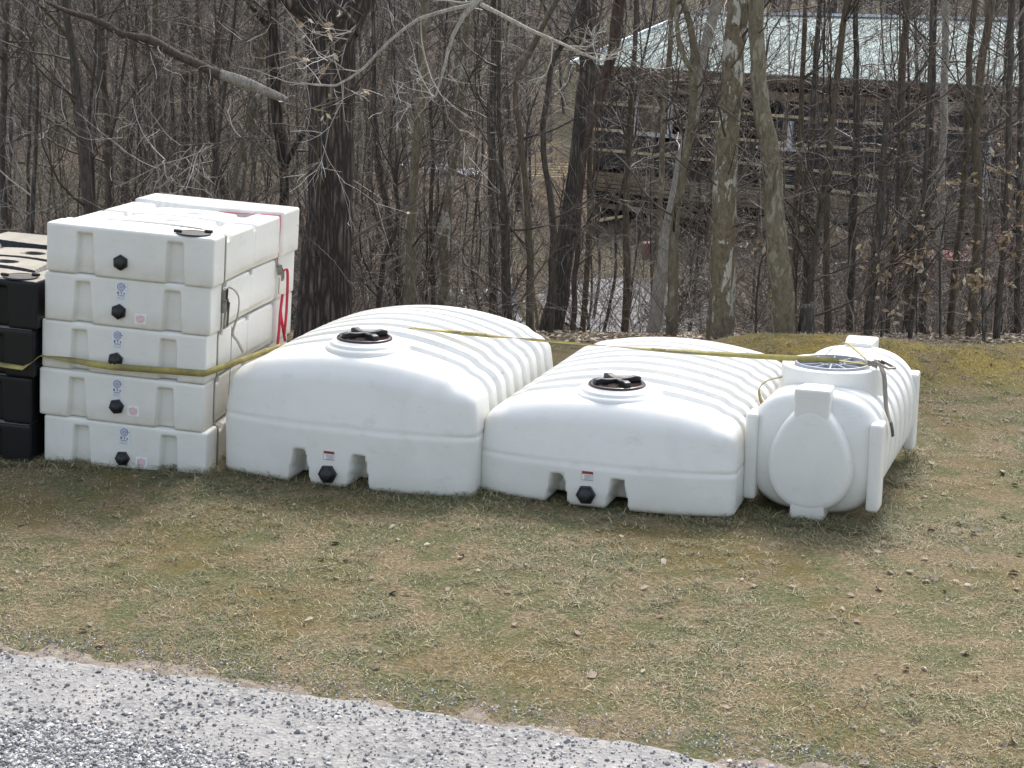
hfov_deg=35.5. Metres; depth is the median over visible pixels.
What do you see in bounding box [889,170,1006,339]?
beech sapling
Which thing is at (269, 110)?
sapling
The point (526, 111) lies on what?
sapling
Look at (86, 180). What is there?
tree
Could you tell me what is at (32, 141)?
sapling
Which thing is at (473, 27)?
sapling
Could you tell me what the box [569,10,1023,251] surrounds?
timber building
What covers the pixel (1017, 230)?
tree
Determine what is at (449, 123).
sapling
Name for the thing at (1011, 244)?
sapling
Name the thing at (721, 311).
sycamore tree
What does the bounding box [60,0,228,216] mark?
sapling
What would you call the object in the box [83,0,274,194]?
sapling
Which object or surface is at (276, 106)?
tree
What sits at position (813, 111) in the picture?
tree
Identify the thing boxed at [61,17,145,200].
sapling
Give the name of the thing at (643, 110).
window
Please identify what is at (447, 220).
tree
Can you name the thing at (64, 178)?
sapling
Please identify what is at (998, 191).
sapling
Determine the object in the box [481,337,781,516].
domed water tank
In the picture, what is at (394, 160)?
sapling
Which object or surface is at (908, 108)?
sapling
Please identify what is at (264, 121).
sapling
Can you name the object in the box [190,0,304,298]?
sapling
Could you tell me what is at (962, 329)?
sapling
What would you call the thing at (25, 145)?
sapling
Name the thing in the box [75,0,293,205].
sapling
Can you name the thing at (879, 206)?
tree
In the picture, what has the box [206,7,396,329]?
sapling
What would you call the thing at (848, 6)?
tree
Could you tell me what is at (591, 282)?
sapling
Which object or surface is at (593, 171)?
sapling
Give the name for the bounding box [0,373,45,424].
flat water tank
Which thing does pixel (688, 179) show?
sapling
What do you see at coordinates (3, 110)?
tree
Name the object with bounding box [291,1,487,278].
sapling
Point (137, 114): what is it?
sapling
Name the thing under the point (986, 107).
sapling
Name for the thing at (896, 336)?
leaf litter
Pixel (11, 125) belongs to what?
tree
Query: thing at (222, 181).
tree
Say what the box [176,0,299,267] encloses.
sapling
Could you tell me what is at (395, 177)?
tree
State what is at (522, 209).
sapling
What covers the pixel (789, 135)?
window
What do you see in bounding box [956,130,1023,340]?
beech sapling
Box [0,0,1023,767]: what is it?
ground
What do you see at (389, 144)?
sapling
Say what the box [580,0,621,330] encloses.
tree
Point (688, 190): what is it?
sapling
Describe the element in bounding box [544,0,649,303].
sapling
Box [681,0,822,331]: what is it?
sapling
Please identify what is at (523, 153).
tree
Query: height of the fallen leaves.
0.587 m
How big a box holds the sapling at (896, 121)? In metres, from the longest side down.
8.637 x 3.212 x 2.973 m
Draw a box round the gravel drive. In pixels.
[0,654,778,767]
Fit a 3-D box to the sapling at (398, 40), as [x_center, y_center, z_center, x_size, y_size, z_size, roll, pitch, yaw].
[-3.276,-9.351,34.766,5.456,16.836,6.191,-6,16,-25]
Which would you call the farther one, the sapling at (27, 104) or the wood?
the wood
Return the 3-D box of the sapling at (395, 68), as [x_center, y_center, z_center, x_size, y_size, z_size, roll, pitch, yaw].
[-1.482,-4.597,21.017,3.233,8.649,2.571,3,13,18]
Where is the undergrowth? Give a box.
[0,57,1023,342]
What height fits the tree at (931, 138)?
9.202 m
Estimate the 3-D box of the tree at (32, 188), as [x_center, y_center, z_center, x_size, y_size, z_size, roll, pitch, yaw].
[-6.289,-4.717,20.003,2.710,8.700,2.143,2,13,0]
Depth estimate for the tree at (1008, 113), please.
18.61 m
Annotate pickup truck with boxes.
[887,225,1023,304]
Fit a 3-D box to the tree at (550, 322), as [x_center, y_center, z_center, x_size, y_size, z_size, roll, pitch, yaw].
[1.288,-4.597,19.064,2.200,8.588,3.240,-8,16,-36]
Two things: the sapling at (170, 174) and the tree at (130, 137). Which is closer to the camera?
the sapling at (170, 174)
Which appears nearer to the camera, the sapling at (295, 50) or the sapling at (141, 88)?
the sapling at (295, 50)
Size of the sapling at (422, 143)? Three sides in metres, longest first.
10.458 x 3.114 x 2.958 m
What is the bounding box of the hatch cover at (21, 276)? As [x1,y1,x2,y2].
[0,272,39,279]
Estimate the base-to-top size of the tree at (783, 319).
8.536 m
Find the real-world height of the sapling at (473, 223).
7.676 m
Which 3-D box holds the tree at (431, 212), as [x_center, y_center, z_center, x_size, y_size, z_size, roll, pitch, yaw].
[-1.233,-2.264,21.151,4.050,4.280,2.786,2,13,0]
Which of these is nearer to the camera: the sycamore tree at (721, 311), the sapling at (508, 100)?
the sycamore tree at (721, 311)
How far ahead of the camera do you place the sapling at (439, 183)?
27.71 m
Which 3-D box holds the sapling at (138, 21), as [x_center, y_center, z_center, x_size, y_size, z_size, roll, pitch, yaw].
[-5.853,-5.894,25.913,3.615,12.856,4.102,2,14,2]
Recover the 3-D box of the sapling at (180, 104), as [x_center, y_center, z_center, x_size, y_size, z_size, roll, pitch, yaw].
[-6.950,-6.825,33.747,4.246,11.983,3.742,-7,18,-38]
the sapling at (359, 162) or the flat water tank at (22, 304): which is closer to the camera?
the flat water tank at (22, 304)
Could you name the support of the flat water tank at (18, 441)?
on the ground at (794, 566)
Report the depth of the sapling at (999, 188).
21.53 m
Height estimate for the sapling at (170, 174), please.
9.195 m
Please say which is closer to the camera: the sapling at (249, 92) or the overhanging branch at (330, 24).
the overhanging branch at (330, 24)
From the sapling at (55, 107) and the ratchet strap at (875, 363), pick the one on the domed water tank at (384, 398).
the ratchet strap at (875, 363)
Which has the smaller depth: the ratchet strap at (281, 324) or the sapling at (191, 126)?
the ratchet strap at (281, 324)
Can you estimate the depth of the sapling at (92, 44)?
25.31 m
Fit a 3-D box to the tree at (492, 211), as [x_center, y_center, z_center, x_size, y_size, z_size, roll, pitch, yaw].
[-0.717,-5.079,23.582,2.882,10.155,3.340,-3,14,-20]
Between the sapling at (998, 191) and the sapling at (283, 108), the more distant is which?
the sapling at (998, 191)
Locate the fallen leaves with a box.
[0,335,1023,767]
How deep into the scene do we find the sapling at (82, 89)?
43.78 m
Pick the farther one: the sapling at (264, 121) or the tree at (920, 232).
the sapling at (264, 121)
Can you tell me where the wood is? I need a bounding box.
[0,0,1018,211]
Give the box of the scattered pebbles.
[0,589,1023,767]
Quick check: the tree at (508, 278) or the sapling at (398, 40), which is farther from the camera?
the sapling at (398, 40)
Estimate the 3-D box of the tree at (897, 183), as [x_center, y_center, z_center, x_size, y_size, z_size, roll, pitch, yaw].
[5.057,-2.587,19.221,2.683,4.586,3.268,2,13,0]
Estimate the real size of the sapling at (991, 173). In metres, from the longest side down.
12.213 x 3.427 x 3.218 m
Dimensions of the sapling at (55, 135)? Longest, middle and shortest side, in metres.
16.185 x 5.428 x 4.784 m
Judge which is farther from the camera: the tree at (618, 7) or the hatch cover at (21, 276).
the tree at (618, 7)
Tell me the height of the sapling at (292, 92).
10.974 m
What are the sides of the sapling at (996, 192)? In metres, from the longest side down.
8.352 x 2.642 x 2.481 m
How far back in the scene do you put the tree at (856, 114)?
19.59 m
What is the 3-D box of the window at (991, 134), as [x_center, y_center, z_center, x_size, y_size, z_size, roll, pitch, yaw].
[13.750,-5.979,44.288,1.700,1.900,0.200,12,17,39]
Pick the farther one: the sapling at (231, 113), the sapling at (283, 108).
the sapling at (231, 113)
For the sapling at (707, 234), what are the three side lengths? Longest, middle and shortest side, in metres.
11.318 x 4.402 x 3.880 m
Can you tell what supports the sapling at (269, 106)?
on the ground at (794, 566)
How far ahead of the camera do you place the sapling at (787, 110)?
30.83 m
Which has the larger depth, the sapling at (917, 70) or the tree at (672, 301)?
the sapling at (917, 70)
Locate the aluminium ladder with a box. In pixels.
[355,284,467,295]
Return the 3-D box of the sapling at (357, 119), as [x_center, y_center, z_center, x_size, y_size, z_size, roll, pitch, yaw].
[-4.313,-6.555,33.333,5.164,12.229,6.084,-7,15,-31]
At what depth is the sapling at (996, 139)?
35.72 m
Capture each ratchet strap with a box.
[0,327,895,436]
[106,219,243,464]
[220,211,288,344]
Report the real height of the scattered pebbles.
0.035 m
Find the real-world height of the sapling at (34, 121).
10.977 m
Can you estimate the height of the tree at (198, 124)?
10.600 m
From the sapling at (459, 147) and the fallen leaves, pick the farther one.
the sapling at (459, 147)
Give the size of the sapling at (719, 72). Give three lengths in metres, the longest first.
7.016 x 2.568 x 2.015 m
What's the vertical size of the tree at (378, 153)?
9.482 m
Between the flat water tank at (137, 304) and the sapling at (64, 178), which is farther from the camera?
the sapling at (64, 178)
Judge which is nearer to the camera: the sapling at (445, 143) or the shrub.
the shrub
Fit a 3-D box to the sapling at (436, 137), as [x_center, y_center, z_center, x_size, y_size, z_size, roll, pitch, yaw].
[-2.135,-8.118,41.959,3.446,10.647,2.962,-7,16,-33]
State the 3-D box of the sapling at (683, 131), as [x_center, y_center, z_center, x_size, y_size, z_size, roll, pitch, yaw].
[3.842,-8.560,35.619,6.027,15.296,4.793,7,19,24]
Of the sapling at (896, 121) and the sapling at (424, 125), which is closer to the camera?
the sapling at (896, 121)
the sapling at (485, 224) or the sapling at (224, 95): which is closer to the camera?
the sapling at (224, 95)
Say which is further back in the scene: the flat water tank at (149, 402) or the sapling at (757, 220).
the sapling at (757, 220)
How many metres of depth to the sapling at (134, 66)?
19.30 m
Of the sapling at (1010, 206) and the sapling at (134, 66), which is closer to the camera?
the sapling at (134, 66)
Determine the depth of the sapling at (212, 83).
21.33 m
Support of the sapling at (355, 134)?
on the ground at (794, 566)
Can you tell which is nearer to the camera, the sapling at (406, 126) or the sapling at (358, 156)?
the sapling at (358, 156)
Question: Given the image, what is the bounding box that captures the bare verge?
[0,642,850,767]
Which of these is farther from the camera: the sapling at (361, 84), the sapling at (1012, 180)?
the sapling at (361, 84)
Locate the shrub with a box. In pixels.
[677,49,984,332]
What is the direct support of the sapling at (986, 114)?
on the ground at (794, 566)
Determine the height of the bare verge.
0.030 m
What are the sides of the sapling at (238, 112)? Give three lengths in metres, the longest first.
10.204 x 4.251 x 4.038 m
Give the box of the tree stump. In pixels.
[797,304,814,333]
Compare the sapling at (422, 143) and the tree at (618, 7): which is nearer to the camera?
the tree at (618, 7)
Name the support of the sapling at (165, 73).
on the ground at (794, 566)
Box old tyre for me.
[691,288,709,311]
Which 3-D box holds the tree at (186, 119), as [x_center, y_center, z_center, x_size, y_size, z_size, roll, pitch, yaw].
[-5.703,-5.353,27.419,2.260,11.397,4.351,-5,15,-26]
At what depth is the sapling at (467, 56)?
39.20 m
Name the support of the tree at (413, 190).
on the ground at (794, 566)
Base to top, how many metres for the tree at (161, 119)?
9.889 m
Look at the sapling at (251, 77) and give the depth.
27.80 m
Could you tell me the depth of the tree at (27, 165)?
21.98 m
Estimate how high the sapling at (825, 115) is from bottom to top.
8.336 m
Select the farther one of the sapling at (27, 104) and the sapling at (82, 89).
the sapling at (82, 89)
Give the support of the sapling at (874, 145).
on the ground at (794, 566)
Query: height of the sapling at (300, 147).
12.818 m
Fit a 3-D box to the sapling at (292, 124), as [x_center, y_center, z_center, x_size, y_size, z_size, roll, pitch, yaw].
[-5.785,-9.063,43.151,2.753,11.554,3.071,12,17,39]
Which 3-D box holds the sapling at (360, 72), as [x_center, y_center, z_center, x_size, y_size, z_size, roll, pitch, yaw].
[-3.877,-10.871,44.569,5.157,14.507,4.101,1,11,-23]
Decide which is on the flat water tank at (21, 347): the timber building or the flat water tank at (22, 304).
the flat water tank at (22, 304)
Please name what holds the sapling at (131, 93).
on the ground at (794, 566)
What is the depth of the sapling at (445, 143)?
42.07 m
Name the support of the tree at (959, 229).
on the ground at (794, 566)
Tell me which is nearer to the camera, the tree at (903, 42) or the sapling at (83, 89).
the tree at (903, 42)
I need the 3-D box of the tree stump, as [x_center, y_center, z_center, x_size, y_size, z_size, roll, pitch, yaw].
[3.366,-0.653,18.307,0.260,0.530,0.260,2,13,0]
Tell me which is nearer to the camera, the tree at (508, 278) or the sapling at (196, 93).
the tree at (508, 278)
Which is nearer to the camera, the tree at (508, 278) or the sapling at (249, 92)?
the tree at (508, 278)
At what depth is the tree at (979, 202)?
18.80 m
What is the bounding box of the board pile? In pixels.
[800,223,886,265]
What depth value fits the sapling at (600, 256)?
35.89 m
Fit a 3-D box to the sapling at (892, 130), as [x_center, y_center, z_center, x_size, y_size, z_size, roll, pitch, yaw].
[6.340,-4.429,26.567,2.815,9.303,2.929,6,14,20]
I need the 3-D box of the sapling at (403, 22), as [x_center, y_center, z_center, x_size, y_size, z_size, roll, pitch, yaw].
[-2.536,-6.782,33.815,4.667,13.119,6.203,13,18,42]
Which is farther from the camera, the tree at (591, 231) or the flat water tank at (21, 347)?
the tree at (591, 231)
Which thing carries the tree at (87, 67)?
on the ground at (794, 566)
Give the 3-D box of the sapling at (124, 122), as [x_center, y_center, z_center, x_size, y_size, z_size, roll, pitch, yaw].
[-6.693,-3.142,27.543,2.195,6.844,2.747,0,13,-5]
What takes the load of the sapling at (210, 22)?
on the ground at (794, 566)
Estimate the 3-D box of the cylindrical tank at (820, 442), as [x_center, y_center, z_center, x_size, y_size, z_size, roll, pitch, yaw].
[2.588,0.265,12.734,1.010,1.047,2.312,5,13,21]
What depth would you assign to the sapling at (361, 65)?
30.43 m
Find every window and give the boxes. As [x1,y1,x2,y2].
[621,96,681,138]
[756,121,795,151]
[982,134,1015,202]
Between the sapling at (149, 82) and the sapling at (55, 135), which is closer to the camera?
the sapling at (149, 82)
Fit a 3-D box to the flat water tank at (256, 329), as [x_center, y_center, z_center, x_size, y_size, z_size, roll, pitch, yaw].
[-2.854,-0.478,13.484,1.360,0.386,2.225,6,14,9]
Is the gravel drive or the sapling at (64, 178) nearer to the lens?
the gravel drive
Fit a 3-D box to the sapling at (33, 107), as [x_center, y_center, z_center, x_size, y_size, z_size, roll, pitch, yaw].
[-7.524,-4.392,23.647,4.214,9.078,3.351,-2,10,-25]
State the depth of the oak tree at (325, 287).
17.36 m
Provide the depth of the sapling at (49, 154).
22.37 m
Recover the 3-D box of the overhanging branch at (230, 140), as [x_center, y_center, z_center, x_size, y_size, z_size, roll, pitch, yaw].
[-3.532,-2.212,15.667,2.581,2.140,2.162,2,13,0]
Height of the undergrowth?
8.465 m
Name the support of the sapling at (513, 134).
on the ground at (794, 566)
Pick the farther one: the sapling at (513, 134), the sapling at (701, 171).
the sapling at (513, 134)
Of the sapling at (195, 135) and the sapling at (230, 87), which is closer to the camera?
the sapling at (195, 135)
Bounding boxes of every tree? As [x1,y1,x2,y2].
[0,0,59,232]
[0,0,77,233]
[0,0,107,231]
[0,0,120,214]
[0,0,142,208]
[0,1,49,233]
[36,69,188,217]
[49,0,162,211]
[73,0,166,194]
[112,0,210,195]
[114,0,228,193]
[140,0,247,195]
[158,0,526,339]
[166,0,307,202]
[167,0,307,201]
[191,0,295,201]
[224,0,307,205]
[352,47,547,308]
[353,0,444,305]
[353,0,491,304]
[353,53,567,309]
[380,0,638,317]
[390,1,567,319]
[404,0,539,314]
[408,0,573,305]
[423,0,592,330]
[476,0,677,331]
[494,0,724,330]
[506,0,673,332]
[513,0,703,332]
[543,0,882,338]
[558,0,791,336]
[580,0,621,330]
[584,0,790,333]
[633,0,834,333]
[641,0,751,266]
[736,0,863,330]
[742,0,985,333]
[764,0,948,305]
[776,0,968,334]
[806,0,1011,332]
[815,0,957,332]
[822,0,1023,335]
[834,0,1023,338]
[839,0,970,332]
[872,0,1023,335]
[882,0,1016,331]
[897,0,1023,336]
[915,0,1023,335]
[936,0,1023,338]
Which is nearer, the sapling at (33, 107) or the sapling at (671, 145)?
the sapling at (33, 107)
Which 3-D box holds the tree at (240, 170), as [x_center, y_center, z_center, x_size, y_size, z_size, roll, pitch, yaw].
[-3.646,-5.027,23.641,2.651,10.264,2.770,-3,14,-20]
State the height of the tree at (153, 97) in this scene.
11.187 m
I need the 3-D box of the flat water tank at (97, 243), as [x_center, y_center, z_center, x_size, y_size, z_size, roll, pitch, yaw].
[-2.755,-1.216,13.268,1.360,0.386,2.225,7,14,9]
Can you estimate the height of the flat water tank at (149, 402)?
0.386 m
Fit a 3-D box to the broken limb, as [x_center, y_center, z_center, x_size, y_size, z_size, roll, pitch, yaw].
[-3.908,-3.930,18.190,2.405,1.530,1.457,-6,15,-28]
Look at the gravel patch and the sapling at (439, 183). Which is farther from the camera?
the gravel patch
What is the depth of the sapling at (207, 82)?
30.55 m
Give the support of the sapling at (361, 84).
on the ground at (794, 566)
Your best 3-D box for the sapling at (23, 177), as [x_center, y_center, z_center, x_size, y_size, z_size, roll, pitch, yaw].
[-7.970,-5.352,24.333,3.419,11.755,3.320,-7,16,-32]
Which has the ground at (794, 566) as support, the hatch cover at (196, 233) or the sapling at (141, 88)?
the sapling at (141, 88)
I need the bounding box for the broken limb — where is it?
[46,0,287,109]
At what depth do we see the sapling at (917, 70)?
32.99 m
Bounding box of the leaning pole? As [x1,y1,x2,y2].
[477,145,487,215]
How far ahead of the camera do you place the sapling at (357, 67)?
43.20 m
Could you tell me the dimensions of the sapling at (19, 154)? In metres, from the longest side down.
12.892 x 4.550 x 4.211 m
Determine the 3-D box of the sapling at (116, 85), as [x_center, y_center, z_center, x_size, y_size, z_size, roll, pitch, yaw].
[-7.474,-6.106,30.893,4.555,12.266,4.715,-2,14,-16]
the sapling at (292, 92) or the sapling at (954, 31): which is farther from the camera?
the sapling at (292, 92)
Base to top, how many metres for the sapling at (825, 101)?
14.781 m
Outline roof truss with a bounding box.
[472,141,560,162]
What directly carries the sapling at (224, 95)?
on the ground at (794, 566)
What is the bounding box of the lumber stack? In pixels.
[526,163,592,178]
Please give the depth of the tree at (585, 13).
20.24 m
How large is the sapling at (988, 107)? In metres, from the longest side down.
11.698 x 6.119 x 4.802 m
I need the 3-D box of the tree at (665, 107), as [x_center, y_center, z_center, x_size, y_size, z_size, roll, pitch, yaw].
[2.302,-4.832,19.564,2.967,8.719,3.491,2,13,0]
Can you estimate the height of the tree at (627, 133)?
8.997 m
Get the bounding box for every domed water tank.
[226,305,552,495]
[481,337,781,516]
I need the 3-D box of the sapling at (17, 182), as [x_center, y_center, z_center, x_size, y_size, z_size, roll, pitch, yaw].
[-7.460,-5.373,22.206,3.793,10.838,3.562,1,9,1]
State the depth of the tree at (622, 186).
25.26 m
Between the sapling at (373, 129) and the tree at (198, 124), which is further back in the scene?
the sapling at (373, 129)
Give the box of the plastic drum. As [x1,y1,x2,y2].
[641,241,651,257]
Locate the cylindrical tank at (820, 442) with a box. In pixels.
[743,335,919,520]
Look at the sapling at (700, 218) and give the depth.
26.24 m
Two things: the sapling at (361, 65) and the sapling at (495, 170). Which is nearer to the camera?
the sapling at (495, 170)
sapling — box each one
[0,0,82,231]
[0,0,96,233]
[0,0,120,215]
[0,0,153,234]
[0,0,203,232]
[0,0,242,233]
[0,0,280,232]
[0,1,88,219]
[0,1,125,191]
[0,2,65,232]
[0,2,97,233]
[0,3,58,222]
[0,7,49,228]
[0,11,50,210]
[2,0,136,234]
[2,0,158,228]
[2,9,103,234]
[10,0,138,233]
[11,0,135,209]
[21,0,225,219]
[27,0,273,208]
[30,0,249,193]
[31,0,211,216]
[39,0,130,215]
[47,0,256,206]
[55,0,220,217]
[56,12,183,203]
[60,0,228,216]
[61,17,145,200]
[63,0,233,195]
[69,0,236,200]
[70,0,254,196]
[71,0,236,196]
[73,0,304,199]
[74,2,273,196]
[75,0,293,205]
[83,0,234,208]
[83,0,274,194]
[86,1,181,196]
[104,7,143,201]
[110,0,306,201]
[112,0,392,198]
[114,0,258,194]
[124,0,304,293]
[141,0,374,312]
[147,0,307,288]
[163,0,231,196]
[165,0,417,322]
[173,4,298,202]
[175,2,307,318]
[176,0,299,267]
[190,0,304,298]
[190,5,467,280]
[192,0,307,204]
[195,0,402,303]
[197,7,389,291]
[198,5,464,306]
[199,3,405,318]
[201,1,379,258]
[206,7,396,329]
[223,12,306,202]
[226,15,384,218]
[234,6,437,312]
[244,2,403,277]
[251,0,510,312]
[258,6,306,220]
[270,13,427,305]
[281,0,447,310]
[281,11,404,246]
[286,4,465,310]
[287,5,398,219]
[288,1,402,309]
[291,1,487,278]
[294,11,408,214]
[295,1,427,253]
[297,0,486,304]
[298,0,479,305]
[303,0,467,297]
[353,47,386,207]
[354,0,517,305]
[354,0,556,309]
[355,0,474,306]
[355,0,490,304]
[356,0,497,300]
[357,0,571,304]
[358,0,485,253]
[358,0,510,306]
[364,0,607,320]
[366,0,470,298]
[366,0,530,273]
[376,0,609,313]
[377,9,485,253]
[379,0,541,269]
[383,0,545,306]
[389,0,549,315]
[397,1,520,265]
[401,0,569,324]
[410,0,599,330]
[413,0,686,317]
[413,6,481,249]
[416,0,546,321]
[416,0,579,324]
[434,0,545,291]
[468,0,572,256]
[468,0,606,262]
[487,0,665,331]
[488,0,652,329]
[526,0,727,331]
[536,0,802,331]
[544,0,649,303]
[582,0,851,331]
[591,25,743,329]
[596,2,708,301]
[597,0,822,331]
[611,0,806,332]
[614,0,811,295]
[615,0,805,330]
[632,8,787,330]
[640,6,759,332]
[644,3,917,332]
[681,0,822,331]
[686,0,1016,325]
[688,0,898,331]
[735,0,890,298]
[735,217,804,332]
[736,0,852,331]
[753,0,875,329]
[780,0,1004,322]
[805,0,1014,327]
[811,0,999,331]
[814,0,958,331]
[814,0,974,331]
[815,0,999,332]
[819,0,945,331]
[822,0,1017,331]
[829,0,1023,332]
[853,219,933,337]
[883,0,1023,331]
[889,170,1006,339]
[911,0,1023,334]
[913,0,1023,329]
[915,57,1023,331]
[918,0,1023,319]
[930,1,1023,330]
[930,28,1023,328]
[933,0,1023,327]
[946,2,1023,329]
[955,9,1023,331]
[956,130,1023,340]
[963,3,1023,327]
[971,81,1023,332]
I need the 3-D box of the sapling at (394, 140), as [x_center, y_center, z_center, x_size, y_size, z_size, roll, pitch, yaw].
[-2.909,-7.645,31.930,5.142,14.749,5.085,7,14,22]
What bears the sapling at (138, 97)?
on the ground at (794, 566)
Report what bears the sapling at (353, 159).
on the ground at (794, 566)
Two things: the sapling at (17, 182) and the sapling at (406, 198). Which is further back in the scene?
the sapling at (406, 198)
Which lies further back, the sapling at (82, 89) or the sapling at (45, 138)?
the sapling at (82, 89)
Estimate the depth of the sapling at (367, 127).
38.97 m
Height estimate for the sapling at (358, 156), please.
11.493 m
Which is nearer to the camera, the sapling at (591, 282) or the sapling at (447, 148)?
the sapling at (447, 148)
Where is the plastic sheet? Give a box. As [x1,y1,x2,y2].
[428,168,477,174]
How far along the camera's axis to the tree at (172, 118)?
29.68 m
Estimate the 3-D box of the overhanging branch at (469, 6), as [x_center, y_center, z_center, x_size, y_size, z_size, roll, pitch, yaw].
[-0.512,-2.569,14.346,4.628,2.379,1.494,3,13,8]
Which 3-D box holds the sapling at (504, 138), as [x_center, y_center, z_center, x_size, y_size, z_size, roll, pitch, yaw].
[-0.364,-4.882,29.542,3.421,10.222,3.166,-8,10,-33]
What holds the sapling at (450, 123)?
on the ground at (794, 566)
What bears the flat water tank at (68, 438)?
on the ground at (794, 566)
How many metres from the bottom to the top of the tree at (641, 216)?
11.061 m
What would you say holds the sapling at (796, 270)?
on the ground at (794, 566)
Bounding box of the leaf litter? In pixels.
[287,257,1023,343]
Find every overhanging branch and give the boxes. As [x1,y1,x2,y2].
[37,52,280,209]
[198,0,717,224]
[278,0,409,247]
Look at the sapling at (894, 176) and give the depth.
23.50 m
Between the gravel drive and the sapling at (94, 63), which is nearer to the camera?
the gravel drive
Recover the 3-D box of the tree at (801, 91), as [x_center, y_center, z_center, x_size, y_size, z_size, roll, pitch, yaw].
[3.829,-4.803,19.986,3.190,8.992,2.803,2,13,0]
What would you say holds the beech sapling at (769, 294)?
on the ground at (794, 566)
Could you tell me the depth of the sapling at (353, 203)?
23.52 m
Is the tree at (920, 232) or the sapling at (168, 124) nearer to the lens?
the tree at (920, 232)
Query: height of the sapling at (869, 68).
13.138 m
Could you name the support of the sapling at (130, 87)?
on the ground at (794, 566)
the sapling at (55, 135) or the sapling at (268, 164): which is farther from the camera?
the sapling at (55, 135)
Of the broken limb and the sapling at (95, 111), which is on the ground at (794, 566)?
the sapling at (95, 111)
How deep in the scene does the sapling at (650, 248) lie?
27.05 m
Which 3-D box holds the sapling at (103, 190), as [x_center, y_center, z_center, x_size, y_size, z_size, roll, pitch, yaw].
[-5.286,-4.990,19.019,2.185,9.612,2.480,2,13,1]
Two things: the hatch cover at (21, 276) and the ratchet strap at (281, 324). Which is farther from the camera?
the ratchet strap at (281, 324)
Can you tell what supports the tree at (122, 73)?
on the ground at (794, 566)
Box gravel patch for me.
[539,277,708,333]
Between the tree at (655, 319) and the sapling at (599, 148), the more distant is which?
the sapling at (599, 148)
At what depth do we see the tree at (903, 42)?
20.12 m
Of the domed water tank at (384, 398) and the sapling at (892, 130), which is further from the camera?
the sapling at (892, 130)
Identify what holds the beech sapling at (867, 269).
on the ground at (794, 566)
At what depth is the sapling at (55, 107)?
28.11 m
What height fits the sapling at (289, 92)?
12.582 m
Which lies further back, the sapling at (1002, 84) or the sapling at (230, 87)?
the sapling at (230, 87)
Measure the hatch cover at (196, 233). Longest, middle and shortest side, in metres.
0.269 x 0.262 x 0.033 m
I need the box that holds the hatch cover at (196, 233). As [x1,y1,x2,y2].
[174,229,212,236]
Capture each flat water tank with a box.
[0,232,46,329]
[0,325,42,377]
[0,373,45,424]
[0,416,44,462]
[40,335,286,431]
[42,292,291,383]
[45,251,293,335]
[45,413,225,473]
[47,193,298,287]
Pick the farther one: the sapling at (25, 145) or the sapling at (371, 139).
the sapling at (371, 139)
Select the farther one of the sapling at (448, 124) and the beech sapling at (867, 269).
the sapling at (448, 124)
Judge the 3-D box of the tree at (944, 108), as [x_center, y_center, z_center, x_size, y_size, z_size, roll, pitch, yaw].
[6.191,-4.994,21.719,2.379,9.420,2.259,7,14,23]
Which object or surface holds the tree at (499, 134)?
on the ground at (794, 566)

